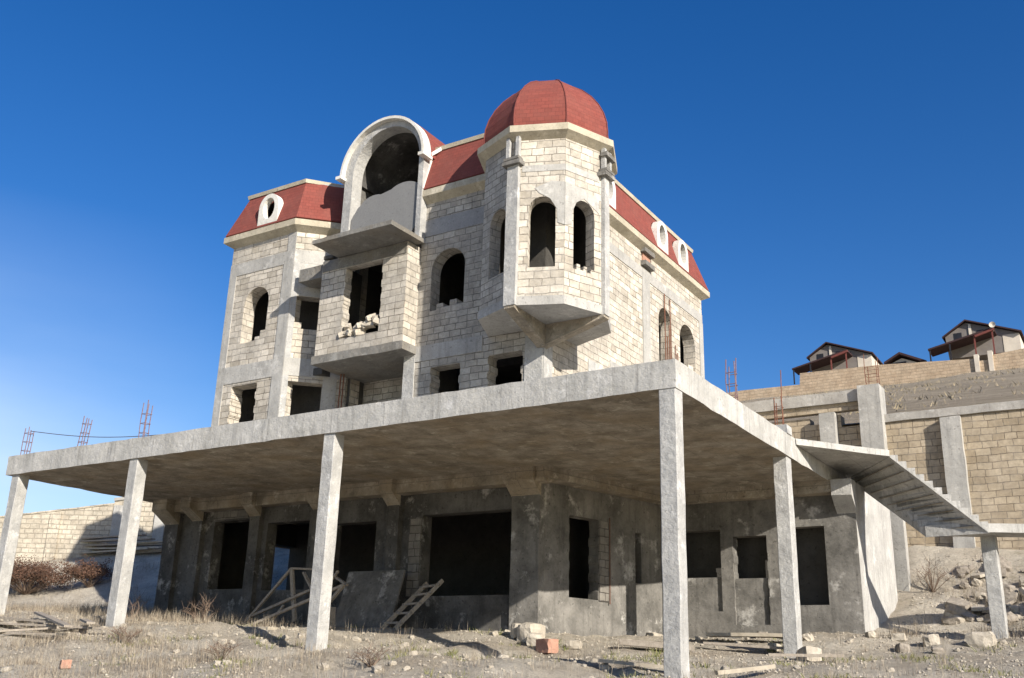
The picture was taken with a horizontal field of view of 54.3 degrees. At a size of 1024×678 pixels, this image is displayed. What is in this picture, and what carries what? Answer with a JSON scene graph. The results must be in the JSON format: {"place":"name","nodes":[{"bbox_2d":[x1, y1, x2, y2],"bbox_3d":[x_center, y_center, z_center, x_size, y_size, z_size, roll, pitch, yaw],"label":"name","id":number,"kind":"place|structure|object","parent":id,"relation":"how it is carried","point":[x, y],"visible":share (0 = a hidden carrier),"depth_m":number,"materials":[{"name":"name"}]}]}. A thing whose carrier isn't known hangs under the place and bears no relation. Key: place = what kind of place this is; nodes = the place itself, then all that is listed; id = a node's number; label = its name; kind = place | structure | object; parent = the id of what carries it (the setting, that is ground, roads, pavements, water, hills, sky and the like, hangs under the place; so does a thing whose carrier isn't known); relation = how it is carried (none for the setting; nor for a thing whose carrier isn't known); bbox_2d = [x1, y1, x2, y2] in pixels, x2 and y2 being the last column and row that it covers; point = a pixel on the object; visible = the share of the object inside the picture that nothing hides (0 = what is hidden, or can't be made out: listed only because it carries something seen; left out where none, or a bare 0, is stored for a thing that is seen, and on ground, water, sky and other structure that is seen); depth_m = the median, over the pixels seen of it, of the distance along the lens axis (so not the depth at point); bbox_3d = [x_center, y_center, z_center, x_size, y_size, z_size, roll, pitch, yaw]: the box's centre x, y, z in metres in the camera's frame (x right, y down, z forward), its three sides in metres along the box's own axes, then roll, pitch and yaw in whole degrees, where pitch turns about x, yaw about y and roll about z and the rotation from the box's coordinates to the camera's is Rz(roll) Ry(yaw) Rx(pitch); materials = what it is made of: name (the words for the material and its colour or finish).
{"place":"outdoors","nodes":[
{"label":"outdoors","id":0,"kind":"place"},
{"bbox_2d":[0,545,1023,677],"bbox_3d":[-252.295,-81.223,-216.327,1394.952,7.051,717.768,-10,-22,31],"label":"ground","id":1,"kind":"structure","parent":0,"point":[96,593],"depth_m":19.35,"materials":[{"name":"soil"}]},
{"bbox_2d":[0,666,11,672],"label":"loose stone","id":2,"kind":"object","parent":1,"relation":"on","point":[4,669],"visible":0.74,"depth_m":16.00,"materials":[{"name":"stone"}]},
{"bbox_2d":[4,618,62,622],"bbox_3d":[-10.748,6.022,21.177,2.285,0.265,0.163,3,-19,-5],"label":"plank","id":3,"kind":"object","parent":1,"relation":"on","point":[30,621],"visible":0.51,"depth_m":21.16,"materials":[{"name":"grey wood"}]},
{"bbox_2d":[0,632,70,635],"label":"plank","id":4,"kind":"object","parent":1,"relation":"on","point":[11,633],"visible":0.72,"depth_m":19.90,"materials":[{"name":"grey wood"}]},
{"bbox_2d":[0,625,89,631],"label":"plank","id":5,"kind":"object","parent":4,"relation":"on","point":[15,630],"visible":0.7,"depth_m":20.26,"materials":[{"name":"grey wood"}]},
{"bbox_2d":[0,622,108,629],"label":"plank","id":6,"kind":"object","parent":5,"relation":"on","point":[23,624],"visible":0.88,"depth_m":20.52,"materials":[{"name":"grey wood"}]},
{"bbox_2d":[0,616,55,623],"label":"plank","id":7,"kind":"object","parent":6,"relation":"on","point":[32,620],"visible":0.8,"depth_m":20.94,"materials":[{"name":"grey wood"}]},
{"bbox_2d":[33,611,72,627],"bbox_3d":[-9.464,5.759,20.542,0.164,0.392,3.146,14,-22,-33],"label":"plank","id":8,"kind":"object","parent":7,"relation":"on","point":[54,620],"visible":1,"depth_m":20.26,"materials":[{"name":"grey wood"}]},
{"bbox_2d":[79,619,94,623],"bbox_3d":[-8.743,5.808,20.549,0.161,0.139,1.261,12,-21,-27],"label":"plank","id":9,"kind":"object","parent":8,"relation":"on","point":[87,621],"visible":1,"depth_m":20.21,"materials":[{"name":"grey wood"}]},
{"bbox_2d":[10,550,83,594],"bbox_3d":[-17.608,8.561,36.502,3.744,1.577,4.451,11,-21,-26],"label":"bush","id":10,"kind":"object","parent":1,"relation":"on","point":[40,574],"visible":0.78,"depth_m":36.20,"materials":[{"name":"brown plant"}]},
{"bbox_2d":[59,659,71,668],"bbox_3d":[-7.395,5.397,16.542,0.172,0.148,0.327,11,-26,-25],"label":"brick","id":11,"kind":"object","parent":1,"relation":"on","point":[62,664],"visible":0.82,"depth_m":16.43,"materials":[{"name":"brick"}]},
{"bbox_2d":[0,497,164,564],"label":"perimeter wall","id":12,"kind":"structure","parent":1,"relation":"on","point":[57,534],"depth_m":41.69,"materials":[{"name":"stone"}]},
{"bbox_2d":[59,554,112,587],"bbox_3d":[-15.629,8.548,36.802,2.306,1.230,2.146,-1,-19,8],"label":"bush","id":13,"kind":"object","parent":1,"relation":"on","point":[90,572],"visible":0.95,"depth_m":36.57,"materials":[{"name":"brown plant"}]},
{"bbox_2d":[81,534,146,538],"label":"timber board","id":14,"kind":"object","parent":1,"relation":"on","point":[106,537],"visible":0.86,"depth_m":40.92,"materials":[{"name":"grey wood"}]},
{"bbox_2d":[78,548,151,553],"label":"timber board","id":15,"kind":"object","parent":1,"relation":"on","point":[106,551],"visible":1,"depth_m":40.78,"materials":[{"name":"grey wood"}]},
{"bbox_2d":[88,546,161,549],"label":"timber board","id":16,"kind":"object","parent":15,"relation":"on","point":[112,548],"visible":0.57,"depth_m":40.65,"materials":[{"name":"grey wood"}]},
{"bbox_2d":[84,544,136,546],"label":"timber board","id":17,"kind":"object","parent":16,"relation":"on","point":[95,545],"visible":0.43,"depth_m":41.01,"materials":[{"name":"grey wood"}]},
{"bbox_2d":[80,538,154,541],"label":"timber board","id":18,"kind":"object","parent":1,"relation":"on","point":[114,540],"visible":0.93,"depth_m":40.78,"materials":[{"name":"grey wood"}]},
{"bbox_2d":[108,624,143,642],"bbox_3d":[-7.571,5.783,19.537,0.771,0.420,0.831,-1,-19,8],"label":"dead shrub","id":19,"kind":"object","parent":1,"relation":"on","point":[127,636],"visible":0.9,"depth_m":19.47,"materials":[{"name":"plant"}]},
{"bbox_2d":[105,543,161,546],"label":"timber board","id":20,"kind":"object","parent":1,"relation":"on","point":[152,544],"visible":0.5,"depth_m":40.15,"materials":[{"name":"grey wood"}]},
{"bbox_2d":[136,541,162,543],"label":"timber board","id":21,"kind":"object","parent":20,"relation":"on","point":[150,542],"visible":0.29,"depth_m":40.05,"materials":[{"name":"grey wood"}]},
{"bbox_2d":[126,592,148,618],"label":"dead shrub","id":22,"kind":"object","parent":1,"relation":"on","point":[137,603],"visible":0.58,"depth_m":24.74,"materials":[{"name":"plant"}]},
{"bbox_2d":[135,551,160,553],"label":"timber board","id":23,"kind":"object","parent":1,"relation":"on","point":[144,552],"visible":0.29,"depth_m":39.82,"materials":[{"name":"grey wood"}]},
{"bbox_2d":[112,549,160,552],"bbox_3d":[-14.667,8.488,39.994,4.206,0.115,0.250,-9,-21,28],"label":"timber board","id":24,"kind":"object","parent":23,"relation":"on","point":[145,550],"visible":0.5,"depth_m":39.76,"materials":[{"name":"grey wood"}]},
{"bbox_2d":[183,596,213,620],"bbox_3d":[-7.467,6.473,23.871,0.763,0.664,0.983,3,-19,-4],"label":"dead shrub","id":25,"kind":"object","parent":1,"relation":"on","point":[194,614],"visible":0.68,"depth_m":23.85,"materials":[{"name":"plant"}]},
{"bbox_2d":[182,594,222,621],"bbox_3d":[-6.986,6.154,22.827,0.762,0.727,0.839,-10,-22,31],"label":"dead shrub","id":26,"kind":"object","parent":1,"relation":"on","point":[205,609],"visible":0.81,"depth_m":22.84,"materials":[{"name":"plant"}]},
{"bbox_2d":[201,638,241,658],"bbox_3d":[-4.999,5.341,17.130,0.651,0.417,0.752,9,-20,-22],"label":"dead shrub","id":27,"kind":"object","parent":1,"relation":"on","point":[216,650],"visible":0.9,"depth_m":17.14,"materials":[{"name":"plant"}]},
{"bbox_2d":[246,627,277,629],"bbox_3d":[-5.686,6.290,21.661,1.400,0.080,0.300,-10,-22,31],"label":"pale board","id":28,"kind":"object","parent":1,"relation":"on","point":[267,628],"visible":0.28,"depth_m":21.28,"materials":[{"name":"brown wood"}]},
{"bbox_2d":[280,634,288,639],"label":"loose stone","id":29,"kind":"object","parent":1,"relation":"on","point":[285,637],"visible":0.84,"depth_m":19.96,"materials":[{"name":"stone"}]},
{"bbox_2d":[245,567,347,627],"bbox_3d":[-5.008,5.928,22.929,2.892,1.400,0.542,-8,-21,26],"label":"timber trestle","id":30,"kind":"object","parent":1,"relation":"on","point":[294,595],"visible":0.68,"depth_m":23.05,"materials":[{"name":"grey wood"}]},
{"bbox_2d":[319,663,329,669],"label":"loose stone","id":31,"kind":"object","parent":1,"relation":"on","point":[326,666],"visible":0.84,"depth_m":16.00,"materials":[{"name":"stone"}]},
{"bbox_2d":[328,607,335,629],"bbox_3d":[-4.102,6.314,22.195,0.230,0.700,0.250,-10,-22,31],"label":"timber block","id":32,"kind":"object","parent":1,"relation":"on","point":[332,614],"depth_m":22.20,"materials":[{"name":"grey wood"}]},
{"bbox_2d":[347,637,391,666],"bbox_3d":[-2.234,5.049,16.040,0.724,0.486,0.834,14,-22,-32],"label":"dead shrub","id":33,"kind":"object","parent":1,"relation":"on","point":[371,663],"visible":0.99,"depth_m":15.98,"materials":[{"name":"plant"}]},
{"bbox_2d":[335,570,405,627],"bbox_3d":[-3.281,5.982,22.868,1.670,1.360,0.507,-10,-22,31],"label":"formwork sheet","id":34,"kind":"object","parent":1,"relation":"on","point":[368,598],"visible":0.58,"depth_m":22.85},
{"bbox_2d":[371,665,382,672],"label":"loose stone","id":35,"kind":"object","parent":1,"relation":"on","point":[374,669],"visible":0.96,"depth_m":15.39,"materials":[{"name":"stone"}]},
{"bbox_2d":[400,642,408,647],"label":"loose stone","id":36,"kind":"object","parent":1,"relation":"on","point":[403,645],"visible":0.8,"depth_m":19.44,"materials":[{"name":"stone"}]},
{"bbox_2d":[380,579,443,628],"bbox_3d":[-2.215,5.889,22.182,1.304,1.166,0.559,14,-22,-33],"label":"ladder","id":37,"kind":"object","parent":1,"relation":"on","point":[430,592],"visible":0.98,"depth_m":22.15,"materials":[{"name":"grey wood"}]},
{"bbox_2d":[0,79,897,677],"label":"house","id":38,"kind":"structure","parent":1,"relation":"on","point":[514,407],"depth_m":23.54,"materials":[{"name":"stone"}]},
{"bbox_2d":[31,431,151,437],"bbox_3d":[-9.684,2.187,23.456,5.602,0.638,0.018,-10,-22,31],"label":"wire","id":39,"kind":"object","parent":38,"relation":"attached to","point":[89,436],"visible":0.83,"depth_m":23.70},
{"bbox_2d":[338,331,345,338],"bbox_3d":[-4.363,-0.102,25.986,0.312,0.163,0.165,-18,-33,-4],"label":"stone block","id":40,"kind":"object","parent":38,"relation":"on","point":[341,335],"depth_m":25.91,"materials":[{"name":"stone"}]},
{"bbox_2d":[346,330,353,335],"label":"stone block","id":41,"kind":"object","parent":38,"relation":"on","point":[348,333],"depth_m":25.74,"materials":[{"name":"stone"}]},
{"bbox_2d":[354,329,365,335],"bbox_3d":[-3.916,-0.180,25.716,0.312,0.164,0.165,-8,-7,-24],"label":"stone block","id":42,"kind":"object","parent":38,"relation":"on","point":[359,331],"depth_m":25.64,"materials":[{"name":"stone"}]},
{"bbox_2d":[355,322,363,328],"bbox_3d":[-3.871,-0.339,25.741,0.312,0.163,0.165,-10,-26,-23],"label":"stone block","id":43,"kind":"object","parent":42,"relation":"on","point":[358,325],"depth_m":25.65,"materials":[{"name":"stone"}]},
{"bbox_2d":[363,320,375,327],"bbox_3d":[-3.648,-0.382,25.609,0.312,0.162,0.164,-1,-31,18],"label":"stone block","id":44,"kind":"object","parent":38,"relation":"on","point":[369,324],"depth_m":25.54,"materials":[{"name":"stone"}]},
{"bbox_2d":[365,313,376,321],"bbox_3d":[-3.603,-0.540,25.633,0.312,0.162,0.164,-20,-20,-26],"label":"stone block","id":45,"kind":"object","parent":44,"relation":"on","point":[368,318],"depth_m":25.55,"materials":[{"name":"stone"}]},
{"bbox_2d":[373,317,379,325],"bbox_3d":[-3.384,-0.425,25.448,0.312,0.164,0.165,22,-24,9],"label":"stone block","id":46,"kind":"object","parent":38,"relation":"on","point":[376,320],"depth_m":25.38,"materials":[{"name":"stone"}]},
{"bbox_2d":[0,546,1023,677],"bbox_3d":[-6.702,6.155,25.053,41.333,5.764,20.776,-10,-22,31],"label":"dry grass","id":47,"kind":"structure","parent":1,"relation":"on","point":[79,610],"depth_m":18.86,"materials":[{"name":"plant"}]},
{"bbox_2d":[510,624,518,638],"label":"stone","id":48,"kind":"object","parent":1,"relation":"on","point":[513,631],"visible":0.47,"depth_m":20.20,"materials":[{"name":"stone"}]},
{"bbox_2d":[516,623,545,641],"bbox_3d":[0.375,5.911,20.071,0.450,0.381,0.582,-13,-24,38],"label":"stone","id":49,"kind":"object","parent":1,"relation":"on","point":[523,630],"visible":0.66,"depth_m":19.91,"materials":[{"name":"stone"}]},
{"bbox_2d":[526,632,544,646],"bbox_3d":[0.463,5.894,19.531,0.328,0.286,0.393,-2,-19,10],"label":"stone","id":50,"kind":"object","parent":1,"relation":"on","point":[532,637],"visible":0.67,"depth_m":19.38,"materials":[{"name":"stone"}]},
{"bbox_2d":[535,638,558,652],"bbox_3d":[0.665,5.820,18.919,0.261,0.278,0.458,13,-22,-30],"label":"brick","id":51,"kind":"object","parent":1,"relation":"on","point":[544,645],"visible":0.96,"depth_m":18.78,"materials":[{"name":"brick"}]},
{"bbox_2d":[75,621,1022,677],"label":"green weeds","id":52,"kind":"object","parent":1,"relation":"on","point":[659,656],"visible":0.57,"depth_m":17.21,"materials":[{"name":"plant"}]},
{"bbox_2d":[565,640,582,648],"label":"stone","id":53,"kind":"object","parent":1,"relation":"on","point":[575,645],"visible":0.94,"depth_m":19.09,"materials":[{"name":"stone"}]},
{"bbox_2d":[598,663,610,669],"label":"loose stone","id":54,"kind":"object","parent":1,"relation":"on","point":[605,666],"visible":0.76,"depth_m":15.66,"materials":[{"name":"stone"}]},
{"bbox_2d":[593,658,663,668],"bbox_3d":[1.875,5.062,15.565,1.245,0.139,0.103,-4,-19,17],"label":"board","id":55,"kind":"object","parent":1,"relation":"on","point":[629,663],"visible":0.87,"depth_m":15.54,"materials":[{"name":"brown wood"}]},
{"bbox_2d":[646,632,663,636],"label":"stone","id":56,"kind":"object","parent":1,"relation":"on","point":[653,634],"visible":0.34,"depth_m":22.77,"materials":[{"name":"stone"}]},
{"bbox_2d":[618,639,693,650],"bbox_3d":[2.723,5.768,18.820,1.371,0.187,0.556,-3,-19,15],"label":"board","id":57,"kind":"object","parent":1,"relation":"on","point":[627,642],"visible":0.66,"depth_m":18.64,"materials":[{"name":"grey wood"}]},
{"bbox_2d":[703,642,782,648],"bbox_3d":[4.729,6.008,19.528,1.948,0.144,0.166,-5,-20,20],"label":"board","id":58,"kind":"object","parent":1,"relation":"on","point":[742,645],"visible":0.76,"depth_m":19.53,"materials":[{"name":"grey wood"}]},
{"bbox_2d":[706,632,782,637],"bbox_3d":[4.992,6.169,20.802,1.819,0.080,0.509,-7,-20,25],"label":"board","id":59,"kind":"object","parent":1,"relation":"on","point":[758,635],"visible":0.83,"depth_m":20.66,"materials":[{"name":"brown wood"}]},
{"bbox_2d":[715,665,775,674],"bbox_3d":[3.506,4.972,15.011,0.959,0.172,0.124,6,-19,-14],"label":"board","id":60,"kind":"object","parent":1,"relation":"on","point":[743,669],"visible":0.95,"depth_m":14.95,"materials":[{"name":"brown wood"}]},
{"bbox_2d":[768,643,780,650],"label":"stone","id":61,"kind":"object","parent":1,"relation":"on","point":[773,644],"visible":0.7,"depth_m":19.70,"materials":[{"name":"stone"}]},
{"bbox_2d":[768,653,843,656],"bbox_3d":[5.257,5.658,17.863,1.299,0.064,0.102,-2,-19,9],"label":"board","id":62,"kind":"object","parent":1,"relation":"on","point":[804,655],"visible":0.95,"depth_m":17.82,"materials":[{"name":"grey wood"}]},
{"bbox_2d":[802,634,813,640],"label":"stone","id":63,"kind":"object","parent":1,"relation":"on","point":[807,637],"visible":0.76,"depth_m":20.65,"materials":[{"name":"stone"}]},
{"bbox_2d":[797,646,821,660],"bbox_3d":[5.463,5.830,18.351,0.350,0.299,0.500,12,-27,-4],"label":"stone","id":64,"kind":"object","parent":1,"relation":"on","point":[810,650],"visible":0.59,"depth_m":18.19,"materials":[{"name":"stone"}]},
{"bbox_2d":[864,631,875,637],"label":"stone","id":65,"kind":"object","parent":1,"relation":"on","point":[870,634],"visible":0.96,"depth_m":20.69,"materials":[{"name":"stone"}]},
{"bbox_2d":[742,354,1023,590],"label":"retaining wall","id":66,"kind":"structure","parent":1,"relation":"on","point":[971,458],"depth_m":27.14,"materials":[{"name":"yellow stone"}]},
{"bbox_2d":[891,633,905,640],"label":"stone","id":67,"kind":"object","parent":1,"relation":"on","point":[898,636],"visible":0.94,"depth_m":20.68,"materials":[{"name":"stone"}]},
{"bbox_2d":[895,643,910,652],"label":"stone","id":68,"kind":"object","parent":1,"relation":"on","point":[903,648],"visible":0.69,"depth_m":19.44,"materials":[{"name":"stone"}]},
{"bbox_2d":[796,439,1023,638],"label":"staircase","id":69,"kind":"structure","parent":1,"relation":"on","point":[902,491],"depth_m":21.14,"materials":[{"name":"concrete"}]},
{"bbox_2d":[922,634,939,646],"bbox_3d":[8.420,6.083,20.047,0.337,0.299,0.498,-11,-29,14],"label":"stone","id":70,"kind":"object","parent":1,"relation":"on","point":[933,638],"visible":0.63,"depth_m":19.88,"materials":[{"name":"stone"}]},
{"bbox_2d":[912,552,958,591],"bbox_3d":[10.398,5.775,24.655,1.162,0.995,1.287,-10,-22,31],"label":"dead shrub","id":71,"kind":"object","parent":1,"relation":"on","point":[928,571],"visible":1,"depth_m":24.64,"materials":[{"name":"plant"}]},
{"bbox_2d":[931,646,943,653],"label":"stone","id":72,"kind":"object","parent":1,"relation":"on","point":[936,650],"visible":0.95,"depth_m":18.36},
{"bbox_2d":[941,616,955,624],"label":"rubble stone","id":73,"kind":"object","parent":1,"relation":"on","point":[948,620],"visible":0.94,"depth_m":22.37,"materials":[{"name":"stone"}]},
{"bbox_2d":[945,613,964,623],"bbox_3d":[9.977,6.305,22.465,0.309,0.209,0.411,12,-2,-23],"label":"rubble stone","id":74,"kind":"object","parent":1,"relation":"on","point":[960,619],"visible":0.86,"depth_m":22.30,"materials":[{"name":"stone"}]},
{"bbox_2d":[943,604,971,615],"bbox_3d":[10.117,6.233,22.614,0.553,0.302,0.425,30,-21,-3],"label":"rubble stone","id":75,"kind":"object","parent":1,"relation":"on","point":[955,609],"visible":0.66,"depth_m":22.48,"materials":[{"name":"stone"}]},
{"bbox_2d":[946,597,972,610],"bbox_3d":[10.386,6.221,23.191,0.425,0.302,0.553,-12,12,-42],"label":"rubble stone","id":76,"kind":"object","parent":1,"relation":"on","point":[967,605],"visible":0.5,"depth_m":23.13,"materials":[{"name":"stone"}]},
{"bbox_2d":[956,566,969,574],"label":"rubble stone","id":77,"kind":"object","parent":1,"relation":"on","point":[963,569],"visible":0.94,"depth_m":24.91,"materials":[{"name":"stone"}]},
{"bbox_2d":[959,581,968,588],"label":"rubble stone","id":78,"kind":"object","parent":1,"relation":"on","point":[963,584],"visible":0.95,"depth_m":24.33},
{"bbox_2d":[962,612,976,621],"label":"rubble stone","id":79,"kind":"object","parent":1,"relation":"on","point":[970,617],"visible":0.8,"depth_m":22.34,"materials":[{"name":"stone"}]},
{"bbox_2d":[967,565,974,572],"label":"rubble stone","id":80,"kind":"object","parent":1,"relation":"on","point":[971,568],"visible":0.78,"depth_m":24.96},
{"bbox_2d":[971,578,981,586],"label":"rubble stone","id":81,"kind":"object","parent":1,"relation":"on","point":[978,582],"visible":0.95,"depth_m":24.35,"materials":[{"name":"stone"}]},
{"bbox_2d":[970,572,984,578],"bbox_3d":[11.815,5.795,24.741,0.923,0.317,0.306,9,-20,-20],"label":"broken slab","id":82,"kind":"object","parent":1,"relation":"on","point":[979,575],"depth_m":24.54,"materials":[{"name":"concrete"}]},
{"bbox_2d":[971,604,985,611],"bbox_3d":[10.746,6.204,23.040,0.309,0.233,0.914,-6,-20,22],"label":"broken slab","id":83,"kind":"object","parent":1,"relation":"on","point":[979,607],"depth_m":22.68,"materials":[{"name":"concrete"}]},
{"bbox_2d":[973,591,984,600],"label":"rubble stone","id":84,"kind":"object","parent":1,"relation":"on","point":[980,595],"visible":0.55,"depth_m":23.66,"materials":[{"name":"stone"}]},
{"bbox_2d":[965,631,995,646],"bbox_3d":[8.943,5.746,19.061,0.538,0.353,0.411,-16,-23,23],"label":"stone","id":85,"kind":"object","parent":1,"relation":"on","point":[978,638],"visible":0.82,"depth_m":18.93,"materials":[{"name":"stone"}]},
{"bbox_2d":[979,613,989,622],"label":"rubble stone","id":86,"kind":"object","parent":1,"relation":"on","point":[986,617],"visible":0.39,"depth_m":22.12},
{"bbox_2d":[982,599,1015,613],"bbox_3d":[11.092,6.083,22.742,0.931,0.376,0.308,13,-22,-31],"label":"broken slab","id":87,"kind":"object","parent":1,"relation":"on","point":[1007,601],"depth_m":22.72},
{"bbox_2d":[1001,568,1006,576],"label":"rubble stone","id":88,"kind":"object","parent":1,"relation":"on","point":[1004,572],"visible":0.42,"depth_m":24.30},
{"bbox_2d":[1000,560,1011,571],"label":"rubble stone","id":89,"kind":"object","parent":1,"relation":"on","point":[1006,565],"visible":0.4,"depth_m":24.53,"materials":[{"name":"stone"}]},
{"bbox_2d":[1003,584,1014,591],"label":"rubble stone","id":90,"kind":"object","parent":1,"relation":"on","point":[1009,587],"visible":0.27,"depth_m":23.34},
{"bbox_2d":[1006,611,1016,624],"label":"rubble stone","id":91,"kind":"object","parent":1,"relation":"on","point":[1011,616],"visible":0.33,"depth_m":21.69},
{"bbox_2d":[1004,592,1019,602],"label":"rubble stone","id":92,"kind":"object","parent":1,"relation":"on","point":[1010,595],"visible":0.35,"depth_m":23.05,"materials":[{"name":"stone"}]},
{"bbox_2d":[1007,606,1018,612],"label":"rubble stone","id":93,"kind":"object","parent":1,"relation":"on","point":[1014,609],"visible":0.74,"depth_m":22.41,"materials":[{"name":"stone"}]},
{"bbox_2d":[1018,587,1023,600],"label":"rubble stone","id":94,"kind":"object","parent":1,"relation":"on","point":[1021,591],"visible":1,"depth_m":23.03,"materials":[{"name":"stone"}]},
{"bbox_2d":[1018,576,1023,587],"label":"rubble stone","id":95,"kind":"object","parent":1,"relation":"on","point":[1021,580],"visible":0.91,"depth_m":23.62,"materials":[{"name":"stone"}]},
{"bbox_2d":[0,0,1023,515],"label":"sky","id":96,"kind":"structure","parent":0,"point":[850,173],"materials":[{"name":"blue"}]},
{"bbox_2d":[275,367,1023,548],"bbox_3d":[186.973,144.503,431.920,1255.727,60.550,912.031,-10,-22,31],"label":"hillside","id":97,"kind":"structure","parent":0,"point":[992,392],"depth_m":48.25,"materials":[{"name":"soil"}]},
{"bbox_2d":[792,342,882,383],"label":"hill house","id":98,"kind":"structure","parent":97,"relation":"on","point":[825,356],"depth_m":126.29,"materials":[{"name":"beige"}]},
{"bbox_2d":[728,348,1023,426],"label":"hilltop wall","id":99,"kind":"structure","parent":97,"relation":"on","point":[836,379],"depth_m":98.18,"materials":[{"name":"stone"}]},
{"bbox_2d":[744,367,1023,414],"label":"hillside scrub","id":100,"kind":"object","parent":97,"relation":"on","point":[935,403],"visible":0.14,"depth_m":54.08,"materials":[{"name":"plant"}]},
{"bbox_2d":[884,352,926,363],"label":"hill shed","id":101,"kind":"structure","parent":97,"relation":"on","point":[898,357],"depth_m":122.43,"materials":[{"name":"brown"}]},
{"bbox_2d":[928,319,1023,360],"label":"hill house","id":102,"kind":"structure","parent":97,"relation":"on","point":[966,339],"depth_m":117.88,"materials":[{"name":"beige"}]},
{"bbox_2d":[954,333,961,339],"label":"window","id":103,"kind":"structure","parent":102,"relation":"in","point":[956,335],"depth_m":119.80,"materials":[{"name":"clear glass"}]},
{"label":"stone block","id":104,"kind":"object","parent":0,"visible":0},
{"bbox_2d":[344,323,351,329],"bbox_3d":[-4.259,-0.252,26.033,0.156,0.162,0.301,-2,-52,12],"label":"stone block","id":105,"kind":"object","parent":104,"relation":"on","point":[348,325],"depth_m":25.95,"materials":[{"name":"stone"}]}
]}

